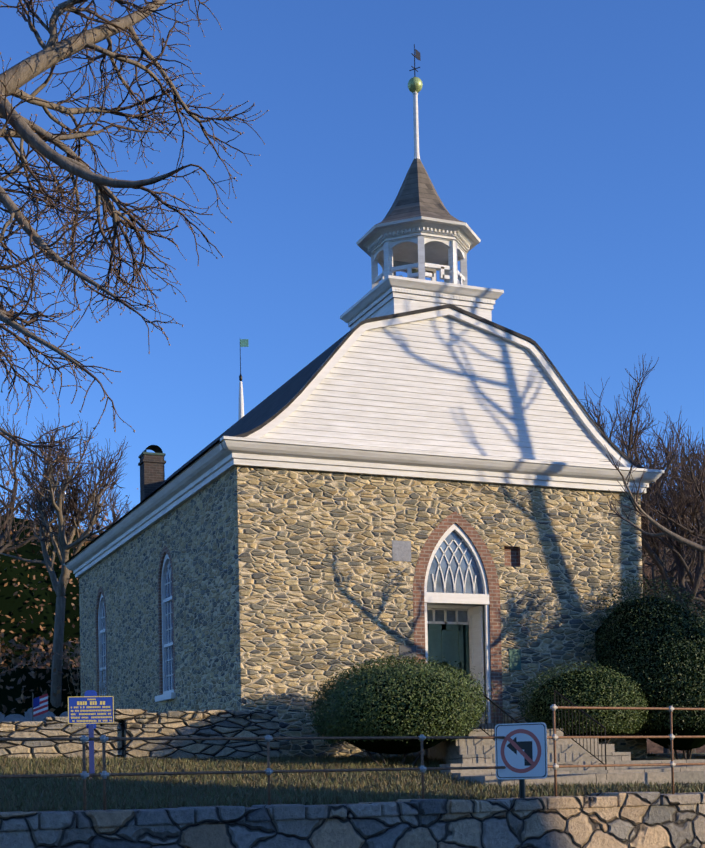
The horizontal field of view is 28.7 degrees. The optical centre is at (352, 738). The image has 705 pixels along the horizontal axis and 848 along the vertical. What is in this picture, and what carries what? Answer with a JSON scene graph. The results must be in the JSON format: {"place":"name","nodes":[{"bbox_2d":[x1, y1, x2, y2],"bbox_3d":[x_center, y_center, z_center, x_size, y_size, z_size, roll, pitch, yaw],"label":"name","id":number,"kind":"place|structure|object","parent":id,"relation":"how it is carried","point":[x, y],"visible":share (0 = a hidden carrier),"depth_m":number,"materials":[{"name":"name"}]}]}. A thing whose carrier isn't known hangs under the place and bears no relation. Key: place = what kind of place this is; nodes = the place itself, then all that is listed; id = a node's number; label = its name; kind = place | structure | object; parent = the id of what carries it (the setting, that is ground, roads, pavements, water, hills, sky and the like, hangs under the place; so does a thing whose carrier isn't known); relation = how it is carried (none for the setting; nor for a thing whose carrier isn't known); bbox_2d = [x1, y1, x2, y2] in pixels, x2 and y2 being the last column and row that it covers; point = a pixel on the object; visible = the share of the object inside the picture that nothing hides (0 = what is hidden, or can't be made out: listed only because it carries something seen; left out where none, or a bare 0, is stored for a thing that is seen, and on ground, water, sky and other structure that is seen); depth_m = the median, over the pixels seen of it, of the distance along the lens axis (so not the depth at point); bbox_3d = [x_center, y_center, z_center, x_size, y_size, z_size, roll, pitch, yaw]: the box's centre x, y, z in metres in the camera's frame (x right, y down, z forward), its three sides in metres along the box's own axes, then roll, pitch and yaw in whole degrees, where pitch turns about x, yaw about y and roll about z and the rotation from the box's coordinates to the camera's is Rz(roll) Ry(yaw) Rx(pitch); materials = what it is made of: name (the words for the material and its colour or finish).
{"place":"outdoors","nodes":[
{"label":"outdoors","id":0,"kind":"place"},
{"bbox_2d":[79,466,240,712],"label":"side stone wall","id":1,"kind":"structure","parent":0,"point":[196,535],"depth_m":29.03,"materials":[{"name":"grey stone"}]},
{"bbox_2d":[95,546,175,701],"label":"arched windows","id":2,"kind":"structure","parent":1,"relation":"in","point":[166,635],"depth_m":30.69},
{"bbox_2d":[0,0,704,534],"label":"sky","id":3,"kind":"structure","parent":0,"point":[568,136],"materials":[{"name":"blue"}]},
{"bbox_2d":[0,751,704,811],"bbox_3d":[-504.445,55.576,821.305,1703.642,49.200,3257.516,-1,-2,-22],"label":"ground","id":4,"kind":"structure","parent":0,"point":[664,756],"depth_m":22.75,"materials":[{"name":"green plant"}]},
{"bbox_2d":[0,693,67,722],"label":"gravestones","id":5,"kind":"object","parent":4,"relation":"on","point":[38,711],"visible":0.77,"depth_m":28.91,"materials":[{"name":"grey stone"}]},
{"bbox_2d":[0,619,80,716],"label":"wooded hillside","id":6,"kind":"structure","parent":4,"relation":"on","point":[23,678],"depth_m":44.46,"materials":[{"name":"brown plant"}]},
{"bbox_2d":[0,406,89,651],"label":"tree","id":7,"kind":"object","parent":4,"relation":"on","point":[10,513],"visible":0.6,"depth_m":52.69,"materials":[{"name":"brown plant"}]},
{"bbox_2d":[0,484,112,667],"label":"bare tree","id":8,"kind":"object","parent":4,"relation":"on","point":[28,593],"visible":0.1,"depth_m":54.80,"materials":[{"name":"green plant"}]},
{"bbox_2d":[0,414,131,707],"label":"tree","id":9,"kind":"object","parent":4,"relation":"on","point":[74,504],"visible":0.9,"depth_m":43.74,"materials":[{"name":"brown plant"}]},
{"bbox_2d":[1,460,137,549],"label":"bare tree","id":10,"kind":"object","parent":4,"relation":"on","point":[21,535],"visible":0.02,"depth_m":65.72,"materials":[{"name":"brown plant"}]},
{"bbox_2d":[68,690,113,777],"bbox_3d":[-3.823,-0.020,20.179,0.660,1.390,0.070,-1,-1,-7],"label":"historic marker","id":11,"kind":"object","parent":4,"relation":"on","point":[90,709],"visible":1,"depth_m":20.17,"materials":[{"name":"blue metal"}]},
{"bbox_2d":[66,634,124,696],"bbox_3d":[-5.994,-1.005,32.985,1.742,3.391,1.363,-1,-2,-22],"label":"bare shrub","id":12,"kind":"object","parent":4,"relation":"on","point":[102,684],"visible":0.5,"depth_m":32.84,"materials":[{"name":"beige plant"}]},
{"bbox_2d":[80,477,133,538],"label":"tree","id":13,"kind":"object","parent":4,"relation":"on","point":[113,514],"visible":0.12,"depth_m":68.80,"materials":[{"name":"brown plant"}]},
{"bbox_2d":[0,0,268,480],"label":"tree","id":14,"kind":"object","parent":4,"relation":"on","point":[17,76],"visible":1,"depth_m":14.52,"materials":[{"name":"brown plant"}]},
{"bbox_2d":[0,709,279,760],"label":"stone wall","id":15,"kind":"structure","parent":4,"relation":"on","point":[202,723],"depth_m":23.84,"materials":[{"name":"grey stone"}]},
{"bbox_2d":[0,791,704,847],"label":"retaining wall","id":16,"kind":"structure","parent":4,"relation":"on","point":[629,820],"depth_m":17.48,"materials":[{"name":"stone"}]},
{"bbox_2d":[0,704,704,810],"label":"pipe railing","id":17,"kind":"object","parent":16,"relation":"on","point":[84,774],"visible":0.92,"depth_m":17.35,"materials":[{"name":"grey"}]},
{"bbox_2d":[495,722,547,797],"bbox_3d":[2.318,1.093,18.736,0.760,2.618,0.041,-2,-2,30],"label":"no left turn sign","id":18,"kind":"object","parent":16,"relation":"attached to","point":[521,752],"visible":0.98,"depth_m":18.74,"materials":[{"name":"white"}]},
{"bbox_2d":[299,646,498,765],"bbox_3d":[0.930,-0.461,24.084,3.522,2.415,3.745,-1,-2,-22],"label":"bush","id":19,"kind":"object","parent":4,"relation":"on","point":[401,699],"visible":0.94,"depth_m":23.18,"materials":[{"name":"green plant"}]},
{"bbox_2d":[427,688,704,786],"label":"door steps","id":20,"kind":"structure","parent":4,"relation":"on","point":[481,752],"depth_m":23.79,"materials":[{"name":"stone"}]},
{"bbox_2d":[513,657,653,743],"bbox_3d":[4.423,-0.514,26.172,3.004,2.080,2.320,-1,-2,-22],"label":"bush","id":21,"kind":"object","parent":4,"relation":"on","point":[586,688],"visible":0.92,"depth_m":25.55,"materials":[{"name":"green plant"}]},
{"bbox_2d":[578,570,704,759],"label":"tall bush","id":22,"kind":"object","parent":4,"relation":"on","point":[655,644],"visible":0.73,"depth_m":26.75,"materials":[{"name":"green plant"}]},
{"bbox_2d":[578,354,704,752],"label":"tree","id":23,"kind":"object","parent":4,"relation":"on","point":[658,487],"visible":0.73,"depth_m":39.70,"materials":[{"name":"brown plant"}]},
{"bbox_2d":[598,445,704,558],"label":"tree","id":24,"kind":"object","parent":4,"relation":"on","point":[687,542],"visible":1,"depth_m":24.79,"materials":[{"name":"brown plant"}]},
{"bbox_2d":[608,398,695,582],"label":"tree","id":25,"kind":"object","parent":4,"relation":"on","point":[645,555],"depth_m":51.44,"materials":[{"name":"brown plant"}]},
{"bbox_2d":[642,550,697,596],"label":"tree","id":26,"kind":"object","parent":4,"relation":"on","point":[658,586],"visible":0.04,"depth_m":77.71,"materials":[{"name":"brown plant"}]},
{"bbox_2d":[640,422,704,752],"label":"tree","id":27,"kind":"object","parent":4,"relation":"on","point":[690,564],"visible":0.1,"depth_m":69.61,"materials":[{"name":"brown plant"}]},
{"bbox_2d":[640,426,704,566],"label":"tree","id":28,"kind":"object","parent":4,"relation":"on","point":[701,515],"visible":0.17,"depth_m":45.45,"materials":[{"name":"brown plant"}]},
{"bbox_2d":[640,453,704,616],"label":"tree","id":29,"kind":"object","parent":4,"relation":"on","point":[688,586],"visible":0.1,"depth_m":85.01,"materials":[{"name":"brown plant"}]},
{"bbox_2d":[78,530,704,753],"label":"hill terrain","id":30,"kind":"structure","parent":0,"point":[654,747],"depth_m":193.84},
{"bbox_2d":[237,466,646,757],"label":"church wall","id":31,"kind":"structure","parent":0,"point":[325,584],"depth_m":26.44,"materials":[{"name":"beige stone"}]},
{"bbox_2d":[65,304,646,563],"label":"roof","id":32,"kind":"structure","parent":31,"relation":"on","point":[259,416],"depth_m":27.73,"materials":[{"name":"grey"}]},
{"bbox_2d":[138,339,248,501],"bbox_3d":[-4.586,-8.770,39.930,3.447,5.300,0.864,-1,-1,9],"label":"church chimney finial","id":33,"kind":"object","parent":32,"relation":"on","point":[152,473],"visible":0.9,"depth_m":39.83,"materials":[{"name":"brown brick"}]},
{"bbox_2d":[340,44,503,329],"bbox_3d":[1.347,-11.174,28.505,2.540,6.480,2.540,-1,-2,-22],"label":"steeple","id":34,"kind":"object","parent":32,"relation":"on","point":[419,233],"visible":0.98,"depth_m":27.75,"materials":[{"name":"white wood"}]},
{"bbox_2d":[219,308,654,481],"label":"gable trim","id":35,"kind":"structure","parent":32,"relation":"attached to","point":[556,381],"depth_m":27.16,"materials":[{"name":"white wood"}]},
{"bbox_2d":[64,436,663,577],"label":"cornice","id":36,"kind":"structure","parent":31,"relation":"attached to","point":[210,466],"depth_m":27.10,"materials":[{"name":"white wood"}]},
{"bbox_2d":[259,316,621,466],"bbox_3d":[1.903,-6.974,27.122,9.420,2.912,0.016,-1,-2,-22],"label":"gable siding","id":37,"kind":"object","parent":31,"relation":"on","point":[446,384],"visible":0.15,"depth_m":27.07,"materials":[{"name":"white wood"}]},
{"bbox_2d":[392,540,520,669],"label":"wall plaques","id":38,"kind":"object","parent":31,"relation":"in","point":[401,550],"visible":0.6,"depth_m":27.43,"materials":[{"name":"grey stone"}]},
{"bbox_2d":[413,511,510,755],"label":"church door","id":39,"kind":"structure","parent":31,"relation":"in","point":[456,590],"depth_m":27.30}
]}

